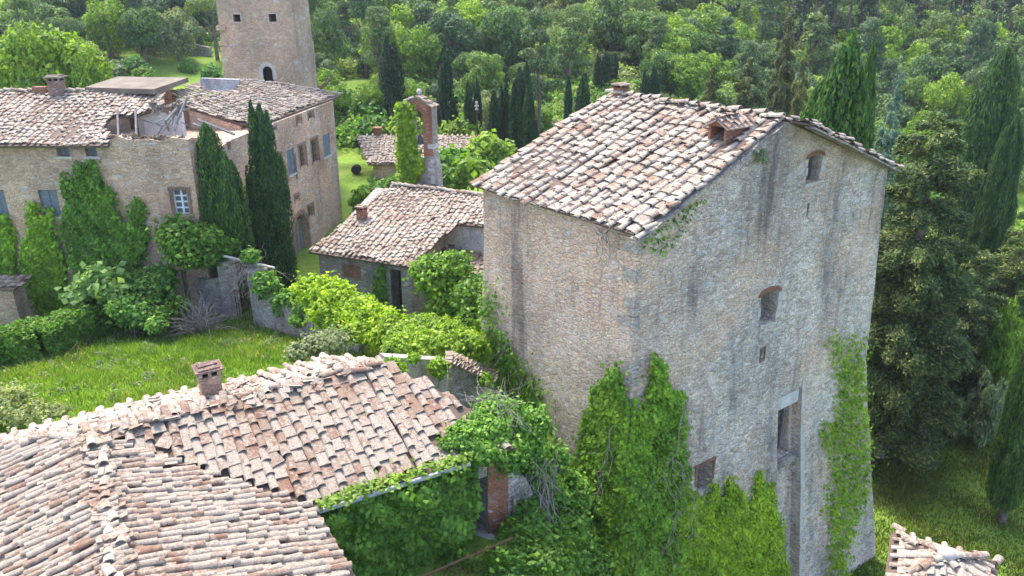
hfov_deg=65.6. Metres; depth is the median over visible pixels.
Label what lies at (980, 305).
conifer tree
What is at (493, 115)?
cypress tree
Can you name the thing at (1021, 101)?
broadleaf tree
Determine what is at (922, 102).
broadleaf tree
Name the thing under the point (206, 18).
broadleaf tree
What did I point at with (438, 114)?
cypress tree
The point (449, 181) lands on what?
bush
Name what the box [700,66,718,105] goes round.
conifer tree
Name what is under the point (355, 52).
broadleaf tree
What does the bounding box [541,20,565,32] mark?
broadleaf tree
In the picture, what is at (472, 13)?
broadleaf tree
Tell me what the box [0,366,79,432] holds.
bush
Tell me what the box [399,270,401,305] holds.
door
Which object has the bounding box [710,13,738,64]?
pine tree
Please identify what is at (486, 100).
broadleaf tree
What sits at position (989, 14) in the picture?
pine tree
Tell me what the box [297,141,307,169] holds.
window
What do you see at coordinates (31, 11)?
broadleaf tree
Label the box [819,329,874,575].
ivy
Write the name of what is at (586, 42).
broadleaf tree
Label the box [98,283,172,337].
bush
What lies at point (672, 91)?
broadleaf tree
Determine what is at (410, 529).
ivy
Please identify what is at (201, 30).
broadleaf tree
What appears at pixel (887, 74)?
pine tree
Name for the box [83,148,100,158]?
window
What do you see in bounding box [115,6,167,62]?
broadleaf tree
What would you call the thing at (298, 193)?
window
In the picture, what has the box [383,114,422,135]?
bush
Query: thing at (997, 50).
broadleaf tree
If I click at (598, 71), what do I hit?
cypress tree
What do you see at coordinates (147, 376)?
weeds
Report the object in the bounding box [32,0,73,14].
broadleaf tree
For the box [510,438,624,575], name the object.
vine clump
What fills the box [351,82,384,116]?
broadleaf tree
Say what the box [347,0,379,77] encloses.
pine tree
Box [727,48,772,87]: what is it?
broadleaf tree
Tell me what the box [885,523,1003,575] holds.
stone outhouse
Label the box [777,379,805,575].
door frame
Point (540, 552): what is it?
undergrowth
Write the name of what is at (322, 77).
broadleaf tree
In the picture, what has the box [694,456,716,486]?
window
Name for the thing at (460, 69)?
broadleaf tree
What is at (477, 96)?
cypress tree
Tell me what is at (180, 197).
window
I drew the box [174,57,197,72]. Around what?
bush
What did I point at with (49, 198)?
window
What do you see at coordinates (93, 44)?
broadleaf tree
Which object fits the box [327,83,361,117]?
bush
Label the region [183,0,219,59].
umbrella pine
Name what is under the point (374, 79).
broadleaf tree
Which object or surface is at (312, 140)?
window
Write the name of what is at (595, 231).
dead vine
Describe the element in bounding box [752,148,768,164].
wall weed
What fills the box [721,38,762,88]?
pine tree
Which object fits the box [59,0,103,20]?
broadleaf tree
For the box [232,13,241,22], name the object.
window
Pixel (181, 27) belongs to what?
broadleaf tree
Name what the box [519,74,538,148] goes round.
cypress tree
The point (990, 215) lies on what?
cypress tree
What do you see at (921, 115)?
broadleaf tree
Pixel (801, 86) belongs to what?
conifer tree
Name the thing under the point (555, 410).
dead vine
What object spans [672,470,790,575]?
ivy
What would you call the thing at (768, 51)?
umbrella pine
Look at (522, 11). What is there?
broadleaf tree
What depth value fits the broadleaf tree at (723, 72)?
97.19 m
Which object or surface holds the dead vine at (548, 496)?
attached to the farmhouse
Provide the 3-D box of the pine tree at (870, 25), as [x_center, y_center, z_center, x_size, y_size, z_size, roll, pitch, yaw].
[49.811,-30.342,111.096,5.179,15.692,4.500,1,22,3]
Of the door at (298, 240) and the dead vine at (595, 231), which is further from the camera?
the door at (298, 240)
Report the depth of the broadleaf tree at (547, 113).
77.89 m
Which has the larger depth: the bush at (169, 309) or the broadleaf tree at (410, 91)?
the broadleaf tree at (410, 91)
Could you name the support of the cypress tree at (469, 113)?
on the ground at (348, 158)
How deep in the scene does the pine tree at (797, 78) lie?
88.26 m
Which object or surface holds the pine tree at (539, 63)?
on the ground at (348, 158)
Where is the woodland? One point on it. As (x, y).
(825, 22)
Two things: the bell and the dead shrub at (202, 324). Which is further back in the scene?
the bell
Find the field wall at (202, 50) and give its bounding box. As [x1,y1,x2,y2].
[138,44,211,55]
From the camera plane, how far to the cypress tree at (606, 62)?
92.66 m
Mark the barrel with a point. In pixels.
(355, 169)
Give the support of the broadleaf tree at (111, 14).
on the ground at (348, 158)
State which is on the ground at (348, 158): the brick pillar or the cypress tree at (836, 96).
the cypress tree at (836, 96)
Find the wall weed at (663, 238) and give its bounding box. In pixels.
[643,193,706,256]
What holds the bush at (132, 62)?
on the ground at (348, 158)
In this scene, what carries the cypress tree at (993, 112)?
on the ground at (348, 158)
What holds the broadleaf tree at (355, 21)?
on the ground at (348, 158)
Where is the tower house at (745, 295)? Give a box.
[469,82,904,575]
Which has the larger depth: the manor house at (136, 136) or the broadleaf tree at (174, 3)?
the broadleaf tree at (174, 3)
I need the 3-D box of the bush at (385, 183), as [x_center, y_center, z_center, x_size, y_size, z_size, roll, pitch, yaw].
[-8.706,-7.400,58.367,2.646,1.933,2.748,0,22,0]
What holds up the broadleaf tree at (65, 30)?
on the ground at (348, 158)
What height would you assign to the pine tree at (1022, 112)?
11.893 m
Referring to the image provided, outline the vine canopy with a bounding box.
[373,312,496,369]
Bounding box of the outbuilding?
[356,126,481,179]
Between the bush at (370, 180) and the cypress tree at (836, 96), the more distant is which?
the bush at (370, 180)
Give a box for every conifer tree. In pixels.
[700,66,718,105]
[732,56,764,113]
[765,15,795,116]
[790,57,809,119]
[866,111,985,475]
[869,203,916,359]
[874,55,906,242]
[924,249,1009,448]
[973,208,1023,395]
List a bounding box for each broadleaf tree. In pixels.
[0,8,42,40]
[0,18,113,91]
[25,1,39,13]
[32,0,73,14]
[33,3,80,28]
[40,17,85,42]
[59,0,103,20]
[70,52,105,91]
[76,17,103,44]
[79,40,102,64]
[81,0,132,59]
[92,0,127,41]
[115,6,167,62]
[135,0,170,33]
[145,209,240,316]
[148,0,200,19]
[151,6,199,61]
[180,0,218,26]
[184,16,205,44]
[309,1,341,31]
[315,47,334,72]
[316,67,340,86]
[317,47,339,66]
[317,80,344,118]
[338,37,353,60]
[339,19,362,48]
[344,18,371,42]
[351,43,369,67]
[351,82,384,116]
[357,17,406,69]
[371,72,382,87]
[381,82,423,116]
[383,77,418,95]
[397,23,445,82]
[405,52,438,80]
[421,10,475,76]
[424,84,437,97]
[451,50,486,80]
[456,0,491,35]
[456,28,489,57]
[459,51,505,96]
[475,89,498,133]
[478,6,530,76]
[481,88,499,97]
[485,71,504,86]
[490,4,538,59]
[508,62,536,83]
[531,73,550,103]
[533,25,585,69]
[534,102,553,131]
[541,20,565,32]
[576,33,589,53]
[585,0,634,52]
[598,8,639,51]
[617,9,664,70]
[638,48,677,92]
[642,29,690,61]
[660,54,684,93]
[662,15,699,52]
[663,27,700,59]
[664,53,714,100]
[678,52,705,85]
[684,16,702,37]
[692,31,721,70]
[694,89,736,106]
[695,50,721,77]
[710,59,750,89]
[715,36,762,67]
[717,23,761,46]
[719,83,746,107]
[722,90,737,103]
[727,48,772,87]
[759,80,773,112]
[763,60,809,86]
[773,70,816,100]
[801,87,813,102]
[808,74,823,90]
[873,118,902,150]
[873,125,888,150]
[874,91,917,130]
[875,74,891,106]
[883,119,940,182]
[893,109,929,128]
[899,75,933,115]
[903,53,955,85]
[910,120,948,156]
[917,99,961,112]
[922,72,975,119]
[927,109,956,128]
[934,41,970,78]
[959,43,1005,94]
[963,369,1008,448]
[977,295,1023,392]
[1016,87,1023,107]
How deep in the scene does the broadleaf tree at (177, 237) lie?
37.92 m
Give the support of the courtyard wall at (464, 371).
on the ground at (348, 158)
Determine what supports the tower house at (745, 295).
on the ground at (348, 158)
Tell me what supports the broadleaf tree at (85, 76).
on the ground at (348, 158)
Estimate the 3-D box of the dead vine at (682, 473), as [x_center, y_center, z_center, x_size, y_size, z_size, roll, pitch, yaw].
[4.364,6.841,26.356,4.781,6.478,2.220,0,22,0]
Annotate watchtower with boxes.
[216,0,317,91]
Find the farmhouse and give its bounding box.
[0,352,532,575]
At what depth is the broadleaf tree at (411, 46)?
94.84 m
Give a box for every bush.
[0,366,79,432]
[54,260,131,333]
[104,59,127,77]
[117,54,148,76]
[123,256,184,305]
[131,65,153,76]
[151,295,192,327]
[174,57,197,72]
[199,62,221,77]
[279,319,359,364]
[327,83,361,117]
[335,124,359,148]
[341,89,384,122]
[347,184,380,212]
[350,107,389,143]
[360,177,380,187]
[377,174,397,188]
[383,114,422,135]
[419,118,442,134]
[434,544,562,575]
[438,143,473,165]
[441,115,482,135]
[441,161,467,191]
[443,150,495,190]
[463,128,516,170]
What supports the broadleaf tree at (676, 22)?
on the ground at (348, 158)
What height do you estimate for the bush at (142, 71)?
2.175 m
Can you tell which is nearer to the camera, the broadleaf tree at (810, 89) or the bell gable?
the bell gable
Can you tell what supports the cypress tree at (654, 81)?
on the ground at (348, 158)
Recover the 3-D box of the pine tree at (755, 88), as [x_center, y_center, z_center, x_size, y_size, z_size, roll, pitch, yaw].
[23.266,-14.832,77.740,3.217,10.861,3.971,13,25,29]
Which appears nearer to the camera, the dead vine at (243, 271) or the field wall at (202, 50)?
the dead vine at (243, 271)
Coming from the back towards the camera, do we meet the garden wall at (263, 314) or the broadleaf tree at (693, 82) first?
the broadleaf tree at (693, 82)
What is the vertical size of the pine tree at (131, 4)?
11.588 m
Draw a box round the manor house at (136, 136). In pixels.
[0,74,342,315]
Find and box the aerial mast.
[474,101,478,190]
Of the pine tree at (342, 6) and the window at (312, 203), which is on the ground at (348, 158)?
the pine tree at (342, 6)
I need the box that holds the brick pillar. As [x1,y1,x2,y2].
[473,462,507,540]
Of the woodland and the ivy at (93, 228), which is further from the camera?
the woodland
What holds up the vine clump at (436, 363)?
attached to the courtyard wall at (464, 371)
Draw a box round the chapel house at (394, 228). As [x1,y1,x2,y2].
[308,181,483,315]
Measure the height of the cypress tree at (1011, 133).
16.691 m
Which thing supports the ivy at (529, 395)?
attached to the tower house at (745, 295)
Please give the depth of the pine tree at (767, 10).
110.09 m
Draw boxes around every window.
[0,190,11,217]
[39,190,61,218]
[55,148,72,158]
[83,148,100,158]
[167,187,192,214]
[225,141,230,149]
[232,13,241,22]
[259,62,276,80]
[267,13,277,22]
[286,148,297,177]
[294,191,299,203]
[295,113,302,125]
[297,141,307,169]
[307,109,314,120]
[307,201,314,216]
[310,135,320,164]
[322,133,332,159]
[445,241,456,246]
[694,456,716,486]
[757,285,783,362]
[804,150,825,186]
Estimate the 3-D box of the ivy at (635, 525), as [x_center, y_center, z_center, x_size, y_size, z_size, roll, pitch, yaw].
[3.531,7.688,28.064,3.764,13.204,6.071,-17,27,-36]
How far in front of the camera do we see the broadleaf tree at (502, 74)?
91.97 m
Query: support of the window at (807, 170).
in the tower house at (745, 295)
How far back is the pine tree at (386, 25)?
94.90 m
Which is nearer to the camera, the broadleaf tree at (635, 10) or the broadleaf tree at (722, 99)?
the broadleaf tree at (722, 99)
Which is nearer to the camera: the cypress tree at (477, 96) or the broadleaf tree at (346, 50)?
the cypress tree at (477, 96)
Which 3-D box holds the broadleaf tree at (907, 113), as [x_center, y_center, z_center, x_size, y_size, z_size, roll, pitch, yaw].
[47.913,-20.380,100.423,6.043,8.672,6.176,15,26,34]
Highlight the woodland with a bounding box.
[0,0,1023,82]
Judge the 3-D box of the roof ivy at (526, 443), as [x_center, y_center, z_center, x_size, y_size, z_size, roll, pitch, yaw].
[-0.280,4.791,21.507,2.394,3.942,3.854,8,23,20]
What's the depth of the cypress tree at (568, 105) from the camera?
64.74 m
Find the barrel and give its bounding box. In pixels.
[351,164,360,174]
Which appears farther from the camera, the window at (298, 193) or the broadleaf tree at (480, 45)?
the broadleaf tree at (480, 45)
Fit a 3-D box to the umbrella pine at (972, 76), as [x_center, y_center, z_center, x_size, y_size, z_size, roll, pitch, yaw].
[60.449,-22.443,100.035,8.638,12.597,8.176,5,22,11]
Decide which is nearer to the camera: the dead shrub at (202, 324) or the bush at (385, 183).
the dead shrub at (202, 324)
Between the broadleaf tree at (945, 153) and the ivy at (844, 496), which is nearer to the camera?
the ivy at (844, 496)
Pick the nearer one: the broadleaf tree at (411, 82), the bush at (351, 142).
the bush at (351, 142)
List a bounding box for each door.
[292,210,311,256]
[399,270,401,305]
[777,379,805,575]
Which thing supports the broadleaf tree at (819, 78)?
on the ground at (348, 158)
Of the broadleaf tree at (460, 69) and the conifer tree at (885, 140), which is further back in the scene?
the broadleaf tree at (460, 69)
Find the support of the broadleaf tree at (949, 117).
on the ground at (348, 158)
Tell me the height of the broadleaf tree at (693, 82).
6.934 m
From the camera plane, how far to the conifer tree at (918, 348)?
38.90 m
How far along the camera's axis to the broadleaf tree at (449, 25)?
96.44 m
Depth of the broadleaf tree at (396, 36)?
97.22 m
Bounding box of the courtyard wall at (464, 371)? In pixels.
[379,351,498,407]
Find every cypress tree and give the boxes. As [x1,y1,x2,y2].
[195,121,255,311]
[244,99,297,292]
[377,35,407,120]
[436,51,459,129]
[436,63,445,126]
[463,79,475,129]
[473,77,482,127]
[487,91,502,140]
[497,79,510,141]
[507,66,525,153]
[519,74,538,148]
[523,61,533,95]
[563,77,572,118]
[573,72,590,112]
[592,52,602,89]
[601,50,610,86]
[609,53,618,80]
[639,70,651,94]
[649,65,659,98]
[799,29,875,153]
[857,36,876,153]
[934,46,1023,240]
[956,153,988,266]
[957,143,1012,314]
[985,346,1023,524]
[987,118,1023,265]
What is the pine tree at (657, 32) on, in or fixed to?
on the ground at (348, 158)
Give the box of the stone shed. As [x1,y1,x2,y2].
[0,275,32,324]
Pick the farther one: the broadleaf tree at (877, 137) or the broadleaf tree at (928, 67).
the broadleaf tree at (928, 67)
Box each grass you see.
[0,311,382,433]
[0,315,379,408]
[850,425,1023,575]
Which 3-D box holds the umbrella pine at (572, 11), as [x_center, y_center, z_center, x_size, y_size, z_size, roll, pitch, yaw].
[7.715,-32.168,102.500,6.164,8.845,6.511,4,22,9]
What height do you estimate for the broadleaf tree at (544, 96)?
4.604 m
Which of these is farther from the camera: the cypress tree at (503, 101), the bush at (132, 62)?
the bush at (132, 62)
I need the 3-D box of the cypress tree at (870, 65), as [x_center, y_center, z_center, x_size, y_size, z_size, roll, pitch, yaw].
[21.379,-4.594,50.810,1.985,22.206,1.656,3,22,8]
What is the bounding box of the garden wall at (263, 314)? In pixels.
[195,259,367,353]
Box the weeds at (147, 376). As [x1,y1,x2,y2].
[0,323,378,432]
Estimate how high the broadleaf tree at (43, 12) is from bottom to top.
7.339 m
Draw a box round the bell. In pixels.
[416,133,422,143]
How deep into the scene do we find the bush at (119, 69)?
94.38 m
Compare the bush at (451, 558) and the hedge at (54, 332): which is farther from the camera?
the hedge at (54, 332)
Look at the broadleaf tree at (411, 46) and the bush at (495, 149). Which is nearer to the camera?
the bush at (495, 149)
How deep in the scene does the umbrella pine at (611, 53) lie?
102.92 m
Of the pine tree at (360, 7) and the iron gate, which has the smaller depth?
the iron gate
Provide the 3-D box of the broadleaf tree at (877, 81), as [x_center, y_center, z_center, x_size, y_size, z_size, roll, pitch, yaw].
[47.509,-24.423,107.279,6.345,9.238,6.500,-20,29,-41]
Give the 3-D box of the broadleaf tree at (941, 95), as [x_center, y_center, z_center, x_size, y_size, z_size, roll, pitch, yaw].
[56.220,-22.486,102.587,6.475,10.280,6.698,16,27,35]
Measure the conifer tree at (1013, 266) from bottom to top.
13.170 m
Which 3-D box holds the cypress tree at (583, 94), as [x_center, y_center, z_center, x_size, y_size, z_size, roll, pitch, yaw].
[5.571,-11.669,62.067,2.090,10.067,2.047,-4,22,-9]
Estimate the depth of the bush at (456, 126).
72.78 m
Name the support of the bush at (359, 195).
on the ground at (348, 158)
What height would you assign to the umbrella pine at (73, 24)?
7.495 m
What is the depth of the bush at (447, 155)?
55.82 m
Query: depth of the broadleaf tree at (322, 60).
95.21 m
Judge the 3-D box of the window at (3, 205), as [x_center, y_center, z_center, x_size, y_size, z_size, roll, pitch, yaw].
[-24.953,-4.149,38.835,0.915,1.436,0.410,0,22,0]
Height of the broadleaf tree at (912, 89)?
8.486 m
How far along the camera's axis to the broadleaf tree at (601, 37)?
104.69 m
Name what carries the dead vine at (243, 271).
attached to the garden wall at (263, 314)
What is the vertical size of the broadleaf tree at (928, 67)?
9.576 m
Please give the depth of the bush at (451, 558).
19.65 m
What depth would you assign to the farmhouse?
18.20 m
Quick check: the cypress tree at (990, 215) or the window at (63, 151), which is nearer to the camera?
the window at (63, 151)
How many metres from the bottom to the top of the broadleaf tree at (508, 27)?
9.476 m
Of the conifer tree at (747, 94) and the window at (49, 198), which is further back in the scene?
the conifer tree at (747, 94)
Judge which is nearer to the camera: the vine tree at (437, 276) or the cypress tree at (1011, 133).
the vine tree at (437, 276)
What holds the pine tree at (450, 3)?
on the ground at (348, 158)
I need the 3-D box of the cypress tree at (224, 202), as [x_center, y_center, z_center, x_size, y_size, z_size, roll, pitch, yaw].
[-14.428,-3.106,39.901,2.838,10.406,2.365,0,22,0]
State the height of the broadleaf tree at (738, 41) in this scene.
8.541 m
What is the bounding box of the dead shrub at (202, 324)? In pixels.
[160,285,245,340]
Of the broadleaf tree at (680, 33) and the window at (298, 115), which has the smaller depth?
the window at (298, 115)
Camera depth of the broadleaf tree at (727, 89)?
92.48 m
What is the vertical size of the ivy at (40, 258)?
6.207 m
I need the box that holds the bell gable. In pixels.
[400,89,442,188]
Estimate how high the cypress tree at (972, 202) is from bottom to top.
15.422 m
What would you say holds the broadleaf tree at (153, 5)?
on the ground at (348, 158)
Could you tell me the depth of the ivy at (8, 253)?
39.24 m
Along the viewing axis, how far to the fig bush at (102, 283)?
36.80 m
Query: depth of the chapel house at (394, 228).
42.50 m
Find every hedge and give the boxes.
[0,298,143,368]
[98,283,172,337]
[289,269,378,334]
[333,294,406,354]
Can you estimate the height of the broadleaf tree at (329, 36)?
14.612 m
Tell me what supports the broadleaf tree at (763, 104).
on the ground at (348, 158)
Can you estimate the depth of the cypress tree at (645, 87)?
81.82 m
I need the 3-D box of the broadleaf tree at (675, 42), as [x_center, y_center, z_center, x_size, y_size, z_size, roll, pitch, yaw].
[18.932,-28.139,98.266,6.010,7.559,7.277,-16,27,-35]
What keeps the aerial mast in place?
on the ground at (348, 158)
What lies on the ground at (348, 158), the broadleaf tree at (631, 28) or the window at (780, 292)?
the broadleaf tree at (631, 28)
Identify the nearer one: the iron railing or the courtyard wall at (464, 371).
the iron railing
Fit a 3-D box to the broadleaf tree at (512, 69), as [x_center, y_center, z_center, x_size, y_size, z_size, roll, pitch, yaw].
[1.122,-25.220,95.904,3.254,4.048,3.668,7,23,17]
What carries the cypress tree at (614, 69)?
on the ground at (348, 158)
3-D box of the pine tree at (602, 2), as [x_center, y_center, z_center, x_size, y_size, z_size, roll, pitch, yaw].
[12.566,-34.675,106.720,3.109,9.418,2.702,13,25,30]
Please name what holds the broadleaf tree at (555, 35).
on the ground at (348, 158)
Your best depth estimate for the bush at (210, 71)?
96.39 m
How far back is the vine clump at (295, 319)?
37.27 m
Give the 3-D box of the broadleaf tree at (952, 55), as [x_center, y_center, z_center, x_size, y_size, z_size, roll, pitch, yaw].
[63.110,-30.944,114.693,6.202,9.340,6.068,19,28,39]
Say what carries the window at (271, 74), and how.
in the watchtower
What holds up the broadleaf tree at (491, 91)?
on the ground at (348, 158)
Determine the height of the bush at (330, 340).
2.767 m
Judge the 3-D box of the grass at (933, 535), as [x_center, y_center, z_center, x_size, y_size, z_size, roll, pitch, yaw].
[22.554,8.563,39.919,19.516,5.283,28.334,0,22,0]
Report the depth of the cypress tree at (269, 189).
40.79 m
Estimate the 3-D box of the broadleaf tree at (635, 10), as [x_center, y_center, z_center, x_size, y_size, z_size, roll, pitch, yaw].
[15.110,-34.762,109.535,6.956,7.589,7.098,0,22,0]
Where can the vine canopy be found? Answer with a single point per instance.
(427, 334)
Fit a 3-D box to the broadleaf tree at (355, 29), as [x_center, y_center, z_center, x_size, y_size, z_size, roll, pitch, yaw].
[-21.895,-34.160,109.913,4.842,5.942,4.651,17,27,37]
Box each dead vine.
[211,247,294,305]
[458,375,534,436]
[472,286,569,445]
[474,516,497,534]
[501,195,650,277]
[521,450,574,524]
[581,399,710,573]
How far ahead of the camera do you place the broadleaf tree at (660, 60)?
91.31 m
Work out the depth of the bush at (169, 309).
37.54 m
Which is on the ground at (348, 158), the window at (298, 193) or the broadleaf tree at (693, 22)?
the broadleaf tree at (693, 22)
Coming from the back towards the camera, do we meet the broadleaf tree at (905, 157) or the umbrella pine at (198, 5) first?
the umbrella pine at (198, 5)
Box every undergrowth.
[100,1,1022,274]
[457,468,601,575]
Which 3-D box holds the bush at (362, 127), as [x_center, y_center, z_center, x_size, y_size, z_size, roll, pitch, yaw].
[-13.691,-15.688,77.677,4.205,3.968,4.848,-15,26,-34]
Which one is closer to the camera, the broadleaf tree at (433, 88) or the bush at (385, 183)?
the bush at (385, 183)
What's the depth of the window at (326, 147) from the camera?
53.64 m
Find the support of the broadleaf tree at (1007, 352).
on the ground at (348, 158)
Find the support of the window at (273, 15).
in the watchtower
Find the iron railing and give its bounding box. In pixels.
[422,537,513,575]
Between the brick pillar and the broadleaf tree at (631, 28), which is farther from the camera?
the broadleaf tree at (631, 28)
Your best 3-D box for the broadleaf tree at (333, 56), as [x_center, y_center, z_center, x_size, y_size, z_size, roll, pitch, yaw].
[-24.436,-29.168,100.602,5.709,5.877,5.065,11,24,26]
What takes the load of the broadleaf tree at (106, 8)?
on the ground at (348, 158)
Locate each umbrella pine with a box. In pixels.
[42,16,87,35]
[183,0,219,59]
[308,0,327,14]
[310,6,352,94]
[548,2,595,33]
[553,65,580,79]
[602,51,636,62]
[734,42,779,71]
[961,57,1023,104]
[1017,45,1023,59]
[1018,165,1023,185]
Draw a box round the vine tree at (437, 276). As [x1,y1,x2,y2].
[402,248,477,318]
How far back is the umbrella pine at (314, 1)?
106.71 m
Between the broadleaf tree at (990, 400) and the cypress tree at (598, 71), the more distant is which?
the cypress tree at (598, 71)
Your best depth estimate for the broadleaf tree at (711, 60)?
98.31 m
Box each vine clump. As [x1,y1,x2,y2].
[238,245,308,328]
[383,351,494,388]
[449,269,482,331]
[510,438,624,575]
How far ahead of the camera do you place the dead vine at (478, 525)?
21.17 m
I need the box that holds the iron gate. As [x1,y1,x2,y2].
[234,289,252,321]
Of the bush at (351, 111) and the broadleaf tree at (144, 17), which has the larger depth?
the broadleaf tree at (144, 17)
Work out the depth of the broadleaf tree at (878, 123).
95.14 m
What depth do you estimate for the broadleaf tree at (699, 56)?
95.00 m
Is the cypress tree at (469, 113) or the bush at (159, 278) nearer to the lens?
the bush at (159, 278)
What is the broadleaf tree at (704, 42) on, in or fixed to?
on the ground at (348, 158)
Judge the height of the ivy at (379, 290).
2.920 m
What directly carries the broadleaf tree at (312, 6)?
on the ground at (348, 158)
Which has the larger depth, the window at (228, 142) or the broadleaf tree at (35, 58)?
the broadleaf tree at (35, 58)
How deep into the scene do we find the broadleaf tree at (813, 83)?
103.99 m
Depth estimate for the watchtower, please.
59.52 m
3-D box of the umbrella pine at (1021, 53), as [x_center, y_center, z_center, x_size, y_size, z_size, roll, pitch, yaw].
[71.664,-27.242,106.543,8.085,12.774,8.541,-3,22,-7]
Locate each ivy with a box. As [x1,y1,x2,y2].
[0,213,17,275]
[16,200,68,316]
[58,158,149,285]
[315,450,472,509]
[320,466,484,575]
[371,264,388,304]
[393,101,425,185]
[435,386,556,480]
[476,277,559,439]
[568,352,695,575]
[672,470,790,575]
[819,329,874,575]
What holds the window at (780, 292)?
in the tower house at (745, 295)
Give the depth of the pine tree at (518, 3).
111.22 m
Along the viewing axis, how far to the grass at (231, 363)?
33.30 m
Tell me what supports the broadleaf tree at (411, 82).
on the ground at (348, 158)
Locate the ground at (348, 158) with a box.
[2,0,1023,575]
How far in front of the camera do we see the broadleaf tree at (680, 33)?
99.62 m
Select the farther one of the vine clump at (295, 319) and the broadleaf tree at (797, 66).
the broadleaf tree at (797, 66)
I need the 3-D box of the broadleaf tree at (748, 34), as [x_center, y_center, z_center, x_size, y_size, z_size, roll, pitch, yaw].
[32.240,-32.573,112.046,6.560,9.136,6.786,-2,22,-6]
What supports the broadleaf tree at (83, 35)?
on the ground at (348, 158)
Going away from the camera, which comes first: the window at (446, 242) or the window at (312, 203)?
the window at (446, 242)
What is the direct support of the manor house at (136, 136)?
on the ground at (348, 158)
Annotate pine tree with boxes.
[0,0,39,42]
[123,0,145,56]
[332,0,355,54]
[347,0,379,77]
[360,5,392,97]
[372,20,395,54]
[441,0,461,18]
[503,0,527,10]
[514,7,566,136]
[551,15,590,77]
[596,0,616,49]
[642,13,672,51]
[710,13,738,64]
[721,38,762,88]
[742,84,766,113]
[752,0,777,48]
[785,76,807,109]
[856,13,886,72]
[875,55,906,107]
[941,16,995,89]
[961,7,998,62]
[1017,107,1023,160]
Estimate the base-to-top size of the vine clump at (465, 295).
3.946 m
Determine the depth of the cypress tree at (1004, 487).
36.92 m
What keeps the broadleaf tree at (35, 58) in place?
on the ground at (348, 158)
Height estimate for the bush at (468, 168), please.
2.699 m
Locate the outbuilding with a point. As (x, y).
(377, 148)
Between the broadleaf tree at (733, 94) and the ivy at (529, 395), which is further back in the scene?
the broadleaf tree at (733, 94)
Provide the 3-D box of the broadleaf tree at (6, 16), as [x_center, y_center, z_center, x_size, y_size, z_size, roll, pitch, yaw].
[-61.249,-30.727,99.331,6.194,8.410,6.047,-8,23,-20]
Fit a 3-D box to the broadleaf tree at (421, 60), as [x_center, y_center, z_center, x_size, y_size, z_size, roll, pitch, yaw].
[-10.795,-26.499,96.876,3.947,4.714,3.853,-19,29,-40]
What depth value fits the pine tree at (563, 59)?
84.97 m
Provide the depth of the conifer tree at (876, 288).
45.20 m
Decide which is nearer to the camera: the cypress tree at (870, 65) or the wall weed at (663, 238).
the wall weed at (663, 238)
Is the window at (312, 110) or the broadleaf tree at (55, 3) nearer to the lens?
the window at (312, 110)
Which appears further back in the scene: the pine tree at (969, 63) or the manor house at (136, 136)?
the pine tree at (969, 63)
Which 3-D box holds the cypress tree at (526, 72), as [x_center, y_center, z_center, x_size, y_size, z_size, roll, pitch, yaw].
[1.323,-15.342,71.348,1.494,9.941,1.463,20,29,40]
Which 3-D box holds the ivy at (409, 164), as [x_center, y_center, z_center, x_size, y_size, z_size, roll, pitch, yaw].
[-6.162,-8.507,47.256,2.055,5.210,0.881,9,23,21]
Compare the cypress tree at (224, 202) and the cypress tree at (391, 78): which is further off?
the cypress tree at (391, 78)
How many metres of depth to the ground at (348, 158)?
41.98 m
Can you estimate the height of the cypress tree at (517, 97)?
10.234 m
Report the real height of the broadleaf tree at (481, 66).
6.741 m
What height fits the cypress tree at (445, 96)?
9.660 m
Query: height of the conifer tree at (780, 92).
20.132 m
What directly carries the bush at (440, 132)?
on the ground at (348, 158)
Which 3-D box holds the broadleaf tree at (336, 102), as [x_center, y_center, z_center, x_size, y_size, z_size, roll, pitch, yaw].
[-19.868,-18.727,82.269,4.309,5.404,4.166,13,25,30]
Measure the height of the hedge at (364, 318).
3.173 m
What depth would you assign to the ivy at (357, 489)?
18.55 m
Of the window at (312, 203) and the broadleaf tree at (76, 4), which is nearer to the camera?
the window at (312, 203)
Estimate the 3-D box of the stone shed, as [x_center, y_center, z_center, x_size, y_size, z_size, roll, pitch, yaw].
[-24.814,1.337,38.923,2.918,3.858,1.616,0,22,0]
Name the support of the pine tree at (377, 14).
on the ground at (348, 158)
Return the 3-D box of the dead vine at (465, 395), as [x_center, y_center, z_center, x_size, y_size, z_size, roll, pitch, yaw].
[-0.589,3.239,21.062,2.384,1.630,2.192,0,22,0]
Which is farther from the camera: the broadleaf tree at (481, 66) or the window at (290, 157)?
the broadleaf tree at (481, 66)
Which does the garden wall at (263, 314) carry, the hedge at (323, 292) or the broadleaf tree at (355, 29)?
the hedge at (323, 292)

